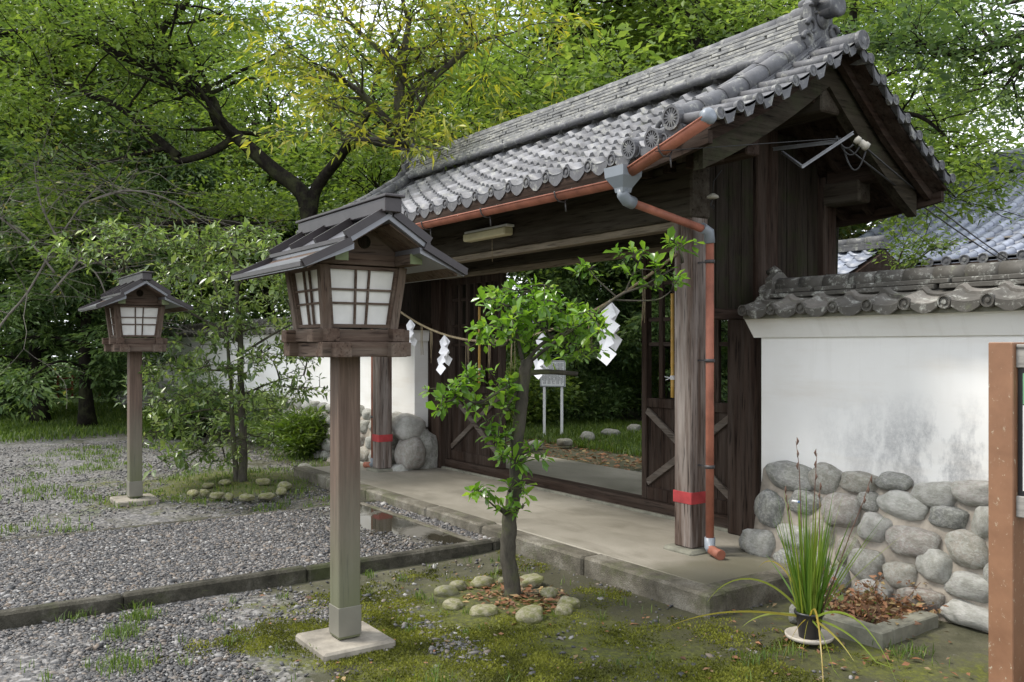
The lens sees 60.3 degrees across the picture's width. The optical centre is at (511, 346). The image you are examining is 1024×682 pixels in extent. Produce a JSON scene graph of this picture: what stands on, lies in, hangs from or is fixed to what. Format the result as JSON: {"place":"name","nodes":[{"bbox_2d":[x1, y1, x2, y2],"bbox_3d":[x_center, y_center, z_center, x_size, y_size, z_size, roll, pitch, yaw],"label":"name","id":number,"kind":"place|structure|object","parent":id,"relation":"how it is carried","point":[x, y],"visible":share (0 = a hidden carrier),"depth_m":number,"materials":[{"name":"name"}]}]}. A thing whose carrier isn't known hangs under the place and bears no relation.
{"place":"outdoors","nodes":[
{"label":"outdoors","id":0,"kind":"place"},
{"bbox_2d":[0,400,220,443],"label":"lawn grass","id":1,"kind":"structure","parent":0,"point":[9,424],"depth_m":17.43,"materials":[{"name":"plant"}]},
{"bbox_2d":[0,436,329,539],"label":"yard gravel","id":2,"kind":"structure","parent":0,"point":[21,519],"depth_m":9.55,"materials":[{"name":"gravel"}]},
{"bbox_2d":[0,586,395,681],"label":"forecourt gravel","id":3,"kind":"structure","parent":0,"point":[82,651],"depth_m":4.77,"materials":[{"name":"gravel"}]},
{"bbox_2d":[0,504,467,609],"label":"path","id":4,"kind":"structure","parent":0,"point":[371,519],"depth_m":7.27,"materials":[{"name":"gravel"}]},
{"bbox_2d":[365,501,493,539],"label":"strip gravel","id":5,"kind":"structure","parent":0,"point":[436,522],"depth_m":7.79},
{"bbox_2d":[0,357,987,681],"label":"ground","id":6,"kind":"structure","parent":0,"point":[966,649],"depth_m":5.27,"materials":[{"name":"soil"}]},
{"bbox_2d":[0,361,72,418],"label":"garden shrub","id":7,"kind":"object","parent":6,"relation":"on","point":[8,402],"visible":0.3,"depth_m":19.75,"materials":[{"name":"green plant"}]},
{"bbox_2d":[0,0,137,162],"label":"forest tree","id":8,"kind":"object","parent":6,"relation":"on","point":[7,66],"visible":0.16,"depth_m":21.32,"materials":[{"name":"green plant"}]},
{"bbox_2d":[0,88,144,399],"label":"forest tree","id":9,"kind":"object","parent":6,"relation":"on","point":[10,335],"visible":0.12,"depth_m":20.18,"materials":[{"name":"green plant"}]},
{"bbox_2d":[45,374,99,397],"bbox_3d":[-14.186,1.250,27.519,0.074,0.700,2.698,0,0,39],"label":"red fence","id":10,"kind":"object","parent":6,"relation":"on","point":[71,388],"visible":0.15,"depth_m":27.77,"materials":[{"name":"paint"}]},
{"bbox_2d":[0,129,183,423],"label":"forest tree","id":11,"kind":"object","parent":6,"relation":"on","point":[35,352],"visible":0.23,"depth_m":18.13,"materials":[{"name":"green plant"}]},
{"bbox_2d":[72,360,126,402],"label":"garden shrub","id":12,"kind":"object","parent":6,"relation":"on","point":[106,389],"visible":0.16,"depth_m":23.95,"materials":[{"name":"green plant"}]},
{"bbox_2d":[0,135,218,427],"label":"forest tree","id":13,"kind":"object","parent":6,"relation":"on","point":[89,332],"visible":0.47,"depth_m":16.91,"materials":[{"name":"green plant"}]},
{"bbox_2d":[0,15,257,368],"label":"forest tree","id":14,"kind":"object","parent":6,"relation":"on","point":[22,135],"visible":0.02,"depth_m":24.08,"materials":[{"name":"green plant"}]},
{"bbox_2d":[78,271,192,506],"bbox_3d":[-3.911,0.448,9.129,0.910,2.375,1.180,0,0,-35],"label":"wooden lantern","id":15,"kind":"object","parent":6,"relation":"on","point":[140,304],"visible":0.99,"depth_m":9.02,"materials":[{"name":"wood"}]},
{"bbox_2d":[2,0,270,391],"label":"forest tree","id":16,"kind":"object","parent":6,"relation":"on","point":[104,116],"visible":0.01,"depth_m":30.94,"materials":[{"name":"green plant"}]},
{"bbox_2d":[0,114,287,382],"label":"forest tree","id":17,"kind":"object","parent":6,"relation":"on","point":[158,182],"visible":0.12,"depth_m":21.52,"materials":[{"name":"green plant"}]},
{"bbox_2d":[0,0,298,397],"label":"forest tree","id":18,"kind":"object","parent":6,"relation":"on","point":[95,71],"visible":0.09,"depth_m":24.93,"materials":[{"name":"green plant"}]},
{"bbox_2d":[0,29,300,408],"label":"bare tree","id":19,"kind":"object","parent":6,"relation":"on","point":[14,228],"visible":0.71,"depth_m":14.98,"materials":[{"name":"green plant"}]},
{"bbox_2d":[0,439,329,535],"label":"yard weeds","id":20,"kind":"object","parent":6,"relation":"on","point":[105,463],"visible":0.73,"depth_m":10.14,"materials":[{"name":"green plant"}]},
{"bbox_2d":[142,396,211,438],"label":"garden shrub","id":21,"kind":"object","parent":6,"relation":"on","point":[148,424],"visible":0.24,"depth_m":15.41,"materials":[{"name":"green plant"}]},
{"bbox_2d":[25,213,329,481],"bbox_3d":[-3.859,0.021,10.196,3.515,3.238,2.554,0,0,-2],"label":"slender tree","id":22,"kind":"object","parent":6,"relation":"on","point":[240,451],"visible":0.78,"depth_m":10.20,"materials":[{"name":"green plant"}]},
{"bbox_2d":[0,500,375,541],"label":"path kerb","id":23,"kind":"structure","parent":6,"relation":"on","point":[117,528],"depth_m":7.68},
{"bbox_2d":[187,489,198,496],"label":"edging stone","id":24,"kind":"object","parent":6,"relation":"on","point":[193,492],"visible":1,"depth_m":9.25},
{"bbox_2d":[31,15,362,323],"bbox_3d":[-8.666,-3.957,25.113,10.102,11.144,10.127,0,0,23],"label":"forest tree","id":25,"kind":"object","parent":6,"relation":"on","point":[105,126],"visible":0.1,"depth_m":22.50,"materials":[{"name":"green plant"}]},
{"bbox_2d":[159,372,248,439],"bbox_3d":[-5.378,1.043,15.623,1.936,1.202,1.915,0,0,-35],"label":"garden shrub","id":26,"kind":"object","parent":6,"relation":"on","point":[204,414],"visible":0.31,"depth_m":15.41,"materials":[{"name":"green plant"}]},
{"bbox_2d":[209,492,223,498],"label":"edging stone","id":27,"kind":"object","parent":6,"relation":"on","point":[215,495],"visible":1,"depth_m":9.11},
{"bbox_2d":[219,479,231,484],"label":"edging stone","id":28,"kind":"object","parent":6,"relation":"on","point":[225,482],"visible":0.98,"depth_m":9.97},
{"bbox_2d":[80,30,398,325],"bbox_3d":[-6.802,-3.456,22.565,9.140,10.138,8.988,0,0,15],"label":"forest tree","id":29,"kind":"object","parent":6,"relation":"on","point":[251,101],"visible":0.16,"depth_m":22.36,"materials":[{"name":"green plant"}]},
{"bbox_2d":[239,493,254,500],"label":"edging stone","id":30,"kind":"object","parent":6,"relation":"on","point":[247,497],"visible":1,"depth_m":8.98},
{"bbox_2d":[0,537,500,629],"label":"path kerb","id":31,"kind":"structure","parent":6,"relation":"on","point":[40,613],"depth_m":5.72,"materials":[{"name":"stone"}]},
{"bbox_2d":[210,377,290,445],"bbox_3d":[-3.875,1.104,14.527,2.039,1.192,1.921,0,0,-35],"label":"garden shrub","id":32,"kind":"object","parent":6,"relation":"on","point":[263,405],"visible":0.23,"depth_m":14.24,"materials":[{"name":"green plant"}]},
{"bbox_2d":[255,478,270,484],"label":"edging stone","id":33,"kind":"object","parent":6,"relation":"on","point":[263,481],"visible":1,"depth_m":10.01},
{"bbox_2d":[258,492,275,499],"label":"edging stone","id":34,"kind":"object","parent":6,"relation":"on","point":[267,496],"visible":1,"depth_m":9.05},
{"bbox_2d":[0,0,538,318],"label":"spreading tree","id":35,"kind":"object","parent":6,"relation":"on","point":[154,61],"visible":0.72,"depth_m":15.72,"materials":[{"name":"green plant"}]},
{"bbox_2d":[113,316,437,470],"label":"roofed wall","id":36,"kind":"structure","parent":6,"relation":"on","point":[414,445],"depth_m":11.97,"materials":[{"name":"white paint"}]},
{"bbox_2d":[276,487,286,494],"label":"edging stone","id":37,"kind":"object","parent":6,"relation":"on","point":[281,490],"visible":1,"depth_m":9.37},
{"bbox_2d":[278,481,292,489],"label":"edging stone","id":38,"kind":"object","parent":6,"relation":"on","point":[287,485],"visible":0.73,"depth_m":9.73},
{"bbox_2d":[252,404,329,457],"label":"garden shrub","id":39,"kind":"object","parent":6,"relation":"on","point":[300,432],"visible":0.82,"depth_m":12.63,"materials":[{"name":"green plant"}]},
{"bbox_2d":[231,193,467,664],"bbox_3d":[-0.901,0.448,4.755,0.910,2.375,1.180,0,0,-35],"label":"wooden lantern","id":40,"kind":"object","parent":6,"relation":"on","point":[350,271],"visible":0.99,"depth_m":4.65,"materials":[{"name":"wood"}]},
{"bbox_2d":[206,33,526,293],"bbox_3d":[-3.416,-3.648,24.012,9.564,10.525,9.541,0,0,-9],"label":"forest tree","id":41,"kind":"object","parent":6,"relation":"on","point":[313,175],"visible":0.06,"depth_m":22.83,"materials":[{"name":"green plant"}]},
{"bbox_2d":[0,10,769,396],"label":"distant wood","id":42,"kind":"object","parent":6,"relation":"on","point":[68,384],"depth_m":29.15,"materials":[{"name":"green plant"}]},
{"bbox_2d":[205,0,602,170],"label":"yellowing tree","id":43,"kind":"object","parent":6,"relation":"on","point":[400,128],"visible":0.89,"depth_m":10.79,"materials":[{"name":"green plant"}]},
{"bbox_2d":[360,502,474,540],"bbox_3d":[-0.886,1.643,7.820,0.056,0.214,2.135,0,0,-35],"label":"path edging","id":44,"kind":"object","parent":6,"relation":"on","point":[421,523],"visible":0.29,"depth_m":7.69,"materials":[{"name":"stone"}]},
{"bbox_2d":[434,585,458,596],"bbox_3d":[-0.420,1.577,5.661,0.165,0.090,0.130,2,-1,-41],"label":"edging stone","id":45,"kind":"object","parent":6,"relation":"on","point":[445,590],"visible":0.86,"depth_m":5.62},
{"bbox_2d":[442,598,463,610],"bbox_3d":[-0.356,1.577,5.387,0.131,0.066,0.178,0,-3,8],"label":"edging stone","id":46,"kind":"object","parent":6,"relation":"on","point":[451,604],"visible":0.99,"depth_m":5.33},
{"bbox_2d":[449,580,467,590],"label":"edging stone","id":47,"kind":"object","parent":6,"relation":"on","point":[459,585],"visible":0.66,"depth_m":5.76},
{"bbox_2d":[245,0,683,280],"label":"forest tree","id":48,"kind":"object","parent":6,"relation":"on","point":[366,159],"visible":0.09,"depth_m":19.24,"materials":[{"name":"green plant"}]},
{"bbox_2d":[470,576,494,587],"bbox_3d":[-0.199,1.576,5.877,0.139,0.089,0.182,0,-3,38],"label":"edging stone","id":49,"kind":"object","parent":6,"relation":"on","point":[479,581],"visible":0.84,"depth_m":5.83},
{"bbox_2d":[469,604,497,616],"bbox_3d":[-0.166,1.577,5.251,0.184,0.072,0.130,1,0,-31],"label":"edging stone","id":50,"kind":"object","parent":6,"relation":"on","point":[482,610],"visible":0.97,"depth_m":5.21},
{"bbox_2d":[20,556,950,681],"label":"weeds","id":51,"kind":"object","parent":6,"relation":"on","point":[137,617],"visible":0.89,"depth_m":4.60,"materials":[{"name":"green plant"}]},
{"bbox_2d":[246,0,729,415],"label":"forest tree","id":52,"kind":"object","parent":6,"relation":"on","point":[527,44],"visible":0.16,"depth_m":18.34,"materials":[{"name":"green plant"}]},
{"bbox_2d":[294,466,725,617],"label":"apron kerb","id":53,"kind":"structure","parent":6,"relation":"on","point":[678,592],"depth_m":6.24,"materials":[{"name":"stone"}]},
{"bbox_2d":[145,552,876,681],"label":"scattered pebbles","id":54,"kind":"object","parent":6,"relation":"on","point":[445,645],"visible":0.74,"depth_m":4.83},
{"bbox_2d":[462,577,568,614],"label":"fallen leaves","id":55,"kind":"object","parent":6,"relation":"on","point":[511,602],"visible":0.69,"depth_m":5.55,"materials":[{"name":"brown plant"}]},
{"bbox_2d":[515,604,542,622],"bbox_3d":[0.110,1.580,5.170,0.154,0.093,0.187,0,6,32],"label":"edging stone","id":56,"kind":"object","parent":6,"relation":"on","point":[532,613],"visible":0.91,"depth_m":5.12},
{"bbox_2d":[441,23,616,398],"bbox_3d":[2.439,-4.574,26.967,11.252,12.382,11.225,0,0,11],"label":"forest tree","id":57,"kind":"object","parent":6,"relation":"on","point":[536,269],"depth_m":28.77,"materials":[{"name":"green plant"}]},
{"bbox_2d":[520,573,543,587],"bbox_3d":[0.121,1.578,5.905,0.188,0.083,0.149,-8,4,-29],"label":"edging stone","id":58,"kind":"object","parent":6,"relation":"on","point":[534,579],"visible":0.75,"depth_m":5.85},
{"bbox_2d":[150,550,927,681],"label":"moss","id":59,"kind":"object","parent":6,"relation":"on","point":[499,638],"visible":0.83,"depth_m":4.69,"materials":[{"name":"plant"}]},
{"bbox_2d":[506,354,587,424],"bbox_3d":[0.345,0.881,17.562,2.305,1.629,2.323,0,0,-35],"label":"garden shrub","id":60,"kind":"object","parent":6,"relation":"on","point":[537,410],"visible":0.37,"depth_m":17.36,"materials":[{"name":"green plant"}]},
{"bbox_2d":[540,587,557,597],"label":"edging stone","id":61,"kind":"object","parent":6,"relation":"on","point":[548,592],"visible":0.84,"depth_m":5.59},
{"bbox_2d":[506,294,598,388],"bbox_3d":[1.107,-0.062,25.162,3.345,3.553,3.142,0,0,-35],"label":"garden shrub","id":62,"kind":"object","parent":6,"relation":"on","point":[530,349],"visible":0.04,"depth_m":24.74,"materials":[{"name":"green plant"}]},
{"bbox_2d":[540,361,565,434],"bbox_3d":[0.722,0.945,15.524,0.460,1.390,0.050,0,0,18],"label":"information board","id":63,"kind":"object","parent":6,"relation":"on","point":[549,380],"visible":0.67,"depth_m":15.49,"materials":[{"name":"white paint"}]},
{"bbox_2d":[418,226,704,597],"bbox_3d":[0.326,0.447,5.582,1.762,2.394,0.905,0,0,13],"label":"young tree","id":64,"kind":"object","parent":6,"relation":"on","point":[575,324],"visible":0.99,"depth_m":5.53,"materials":[{"name":"green plant"}]},
{"bbox_2d":[555,602,572,615],"bbox_3d":[0.311,1.580,5.277,0.099,0.075,0.117,0,4,20],"label":"edging stone","id":65,"kind":"object","parent":6,"relation":"on","point":[566,608],"visible":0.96,"depth_m":5.24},
{"bbox_2d":[557,438,572,445],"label":"garden stone","id":66,"kind":"object","parent":6,"relation":"on","point":[564,442],"visible":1,"depth_m":13.86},
{"bbox_2d":[360,0,774,408],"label":"forest tree","id":67,"kind":"object","parent":6,"relation":"on","point":[651,49],"visible":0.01,"depth_m":21.13,"materials":[{"name":"green plant"}]},
{"bbox_2d":[557,596,580,607],"bbox_3d":[0.346,1.578,5.408,0.158,0.086,0.117,-4,-3,42],"label":"edging stone","id":68,"kind":"object","parent":6,"relation":"on","point":[575,602],"visible":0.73,"depth_m":5.37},
{"bbox_2d":[506,430,641,469],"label":"garden leaf litter","id":69,"kind":"object","parent":6,"relation":"on","point":[602,456],"visible":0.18,"depth_m":12.76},
{"bbox_2d":[528,362,640,423],"bbox_3d":[1.564,1.025,18.659,2.717,1.382,2.612,0,0,-35],"label":"garden shrub","id":70,"kind":"object","parent":6,"relation":"on","point":[593,403],"visible":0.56,"depth_m":18.41,"materials":[{"name":"green plant"}]},
{"bbox_2d":[579,431,594,441],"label":"garden stone","id":71,"kind":"object","parent":6,"relation":"on","point":[587,434],"visible":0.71,"depth_m":14.67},
{"bbox_2d":[506,258,669,415],"bbox_3d":[1.604,-1.268,19.468,5.584,5.771,5.093,0,0,-10],"label":"forest tree","id":72,"kind":"object","parent":6,"relation":"on","point":[569,288],"visible":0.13,"depth_m":18.51,"materials":[{"name":"green plant"}]},
{"bbox_2d":[601,428,619,435],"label":"garden stone","id":73,"kind":"object","parent":6,"relation":"on","point":[609,430],"visible":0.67,"depth_m":15.42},
{"bbox_2d":[259,562,969,681],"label":"scattered leaves","id":74,"kind":"object","parent":6,"relation":"on","point":[683,657],"visible":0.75,"depth_m":4.54,"materials":[{"name":"brown plant"}]},
{"bbox_2d":[506,264,727,413],"bbox_3d":[2.366,-1.393,21.083,5.826,6.022,5.314,0,0,8],"label":"forest tree","id":75,"kind":"object","parent":6,"relation":"on","point":[640,298],"visible":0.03,"depth_m":20.18,"materials":[{"name":"green plant"}]},
{"bbox_2d":[580,347,668,416],"bbox_3d":[2.563,0.754,19.821,2.307,1.800,2.285,0,0,8],"label":"garden shrub","id":76,"kind":"object","parent":6,"relation":"on","point":[632,373],"visible":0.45,"depth_m":19.41,"materials":[{"name":"green plant"}]},
{"bbox_2d":[627,424,640,432],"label":"garden stone","id":77,"kind":"object","parent":6,"relation":"on","point":[634,426],"visible":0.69,"depth_m":16.18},
{"bbox_2d":[551,257,727,402],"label":"forest tree","id":78,"kind":"object","parent":6,"relation":"on","point":[655,326],"visible":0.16,"depth_m":18.03,"materials":[{"name":"green plant"}]},
{"bbox_2d":[616,350,668,414],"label":"garden shrub","id":79,"kind":"object","parent":6,"relation":"on","point":[657,382],"visible":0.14,"depth_m":19.53,"materials":[{"name":"green plant"}]},
{"bbox_2d":[665,320,727,402],"bbox_3d":[5.082,0.419,22.395,3.028,2.565,2.830,0,0,2],"label":"garden shrub","id":80,"kind":"object","parent":6,"relation":"on","point":[724,376],"visible":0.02,"depth_m":21.92,"materials":[{"name":"green plant"}]},
{"bbox_2d":[437,0,1020,347],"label":"forest tree","id":81,"kind":"object","parent":6,"relation":"on","point":[642,54],"visible":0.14,"depth_m":15.20,"materials":[{"name":"green plant"}]},
{"bbox_2d":[707,564,800,613],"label":"apron kerb","id":82,"kind":"structure","parent":6,"relation":"on","point":[743,594],"depth_m":5.50,"materials":[{"name":"stone"}]},
{"bbox_2d":[669,438,902,681],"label":"potted iris","id":83,"kind":"object","parent":6,"relation":"on","point":[809,592],"visible":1,"depth_m":4.78,"materials":[{"name":"plant"}]},
{"bbox_2d":[788,604,796,623],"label":"loose stone","id":84,"kind":"object","parent":6,"relation":"on","point":[792,619],"visible":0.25,"depth_m":5.13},
{"bbox_2d":[575,0,1023,239],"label":"forest tree","id":85,"kind":"object","parent":6,"relation":"on","point":[861,228],"visible":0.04,"depth_m":17.43,"materials":[{"name":"green plant"}]},
{"bbox_2d":[762,0,950,239],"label":"forest tree","id":86,"kind":"object","parent":6,"relation":"on","point":[850,236],"visible":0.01,"depth_m":22.75,"materials":[{"name":"green plant"}]},
{"bbox_2d":[715,0,1023,273],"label":"tree","id":87,"kind":"object","parent":6,"relation":"on","point":[854,7],"visible":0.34,"depth_m":9.78,"materials":[{"name":"green plant"}]},
{"bbox_2d":[838,235,904,273],"bbox_3d":[5.227,-0.051,14.033,2.212,3.303,1.600,0,0,-35],"label":"side corridor","id":88,"kind":"object","parent":6,"relation":"on","point":[854,255],"visible":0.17,"depth_m":13.39,"materials":[{"name":"tile"}]},
{"bbox_2d":[738,260,1023,632],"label":"roofed wall","id":89,"kind":"structure","parent":6,"relation":"on","point":[880,377],"depth_m":5.57,"materials":[{"name":"white paint"}]},
{"bbox_2d":[821,564,948,649],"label":"planter kerb","id":90,"kind":"structure","parent":6,"relation":"on","point":[886,620],"depth_m":4.97,"materials":[{"name":"concrete"}]},
{"bbox_2d":[865,216,967,269],"bbox_3d":[4.379,0.076,9.573,1.123,3.050,0.704,0,0,10],"label":"garden shrub","id":91,"kind":"object","parent":6,"relation":"on","point":[912,261],"visible":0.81,"depth_m":9.59,"materials":[{"name":"green plant"}]},
{"bbox_2d":[833,0,1023,143],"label":"overhanging tree","id":92,"kind":"object","parent":6,"relation":"on","point":[994,44],"visible":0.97,"depth_m":7.12,"materials":[{"name":"green plant"}]},
{"bbox_2d":[838,46,1023,239],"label":"forest tree","id":93,"kind":"object","parent":6,"relation":"on","point":[973,119],"visible":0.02,"depth_m":23.98,"materials":[{"name":"green plant"}]},
{"bbox_2d":[858,148,1023,267],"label":"shrine hall","id":94,"kind":"structure","parent":6,"relation":"on","point":[1003,238],"depth_m":15.37,"materials":[{"name":"grey wood"}]},
{"bbox_2d":[988,342,1023,681],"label":"notice board","id":95,"kind":"object","parent":6,"relation":"on","point":[1005,511],"visible":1,"depth_m":4.15,"materials":[{"name":"brown paint"}]},
{"bbox_2d":[3,0,1023,356],"label":"sky","id":96,"kind":"structure","parent":0,"point":[1015,131],"materials":[{"name":"white"}]},
{"bbox_2d":[311,451,787,584],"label":"gate floor","id":97,"kind":"structure","parent":0,"point":[638,538],"depth_m":7.61,"materials":[{"name":"concrete"}]},
{"bbox_2d":[296,0,955,559],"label":"shrine gate","id":98,"kind":"structure","parent":97,"relation":"on","point":[590,176],"depth_m":6.91,"materials":[{"name":"brown wood"}]},
{"bbox_2d":[478,307,480,384],"bbox_3d":[-0.397,-0.007,10.116,0.087,0.895,0.039,0,0,14],"label":"bamboo pole","id":99,"kind":"object","parent":98,"relation":"attached to","point":[479,346],"visible":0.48,"depth_m":10.10,"materials":[{"name":"wood"}]},
{"bbox_2d":[463,224,513,261],"bbox_3d":[-0.232,-0.960,8.334,0.110,0.320,0.740,0,0,-35],"label":"ceiling light","id":100,"kind":"object","parent":98,"relation":"attached to","point":[497,231],"visible":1,"depth_m":8.24,"materials":[{"name":"white paint"}]},
{"bbox_2d":[401,252,676,371],"bbox_3d":[-0.214,-0.189,8.414,0.028,0.986,4.939,0,0,-35],"label":"straw rope","id":101,"kind":"object","parent":98,"relation":"attached to","point":[595,309],"visible":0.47,"depth_m":8.41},
{"bbox_2d":[406,320,416,346],"bbox_3d":[-1.118,-0.104,9.676,0.136,0.392,0.134,0,0,35],"label":"paper streamer","id":102,"kind":"object","parent":101,"relation":"hanging from","point":[410,325],"visible":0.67,"depth_m":9.69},
{"bbox_2d":[436,336,451,374],"bbox_3d":[-0.696,0.087,9.065,0.143,0.412,0.141,0,0,32],"label":"paper streamer","id":103,"kind":"object","parent":101,"relation":"hanging from","point":[444,341],"visible":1,"depth_m":9.07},
{"bbox_2d":[533,333,546,379],"bbox_3d":[0.262,0.082,7.685,0.143,0.412,0.138,0,0,32],"label":"paper streamer","id":104,"kind":"object","parent":101,"relation":"hanging from","point":[539,363],"visible":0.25,"depth_m":7.68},
{"bbox_2d":[597,303,621,365],"bbox_3d":[0.776,-0.107,6.942,0.179,0.515,0.176,0,0,29],"label":"paper streamer","id":105,"kind":"object","parent":101,"relation":"hanging from","point":[612,312],"visible":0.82,"depth_m":6.93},
{"bbox_2d":[665,293,674,397],"bbox_3d":[1.358,-0.007,7.585,0.087,0.895,0.039,0,0,14],"label":"bamboo pole","id":106,"kind":"object","parent":98,"relation":"attached to","point":[672,376],"visible":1,"depth_m":7.57,"materials":[{"name":"wood"}]},
{"bbox_2d":[706,169,721,208],"bbox_3d":[1.428,-1.112,6.238,0.108,0.287,0.089,0,0,-35],"label":"insulator bracket","id":107,"kind":"object","parent":98,"relation":"hanging from","point":[712,195],"visible":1,"depth_m":6.22,"materials":[{"name":"white ceramic"}]},
{"bbox_2d":[655,131,870,170],"bbox_3d":[1.532,-1.281,5.599,1.513,0.262,0.702,0,0,-35],"label":"wire bracket","id":108,"kind":"object","parent":98,"relation":"attached to","point":[864,145],"visible":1,"depth_m":5.77,"materials":[{"name":"metal"}]},
{"bbox_2d":[847,149,1003,260],"bbox_3d":[5.783,-1.155,10.450,0.013,0.320,11.737,0,0,38],"label":"power cable","id":109,"kind":"object","parent":108,"relation":"attached to","point":[870,166],"visible":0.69,"depth_m":7.66,"materials":[{"name":"rubber"}]},
{"bbox_2d":[867,149,1008,259],"bbox_3d":[5.805,-1.182,10.437,0.013,0.269,11.717,0,0,37],"label":"power cable","id":110,"kind":"object","parent":108,"relation":"attached to","point":[888,167],"visible":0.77,"depth_m":7.49,"materials":[{"name":"rubber"}]},
{"bbox_2d":[506,408,641,456],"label":"garden grass","id":111,"kind":"structure","parent":0,"point":[596,428],"depth_m":15.48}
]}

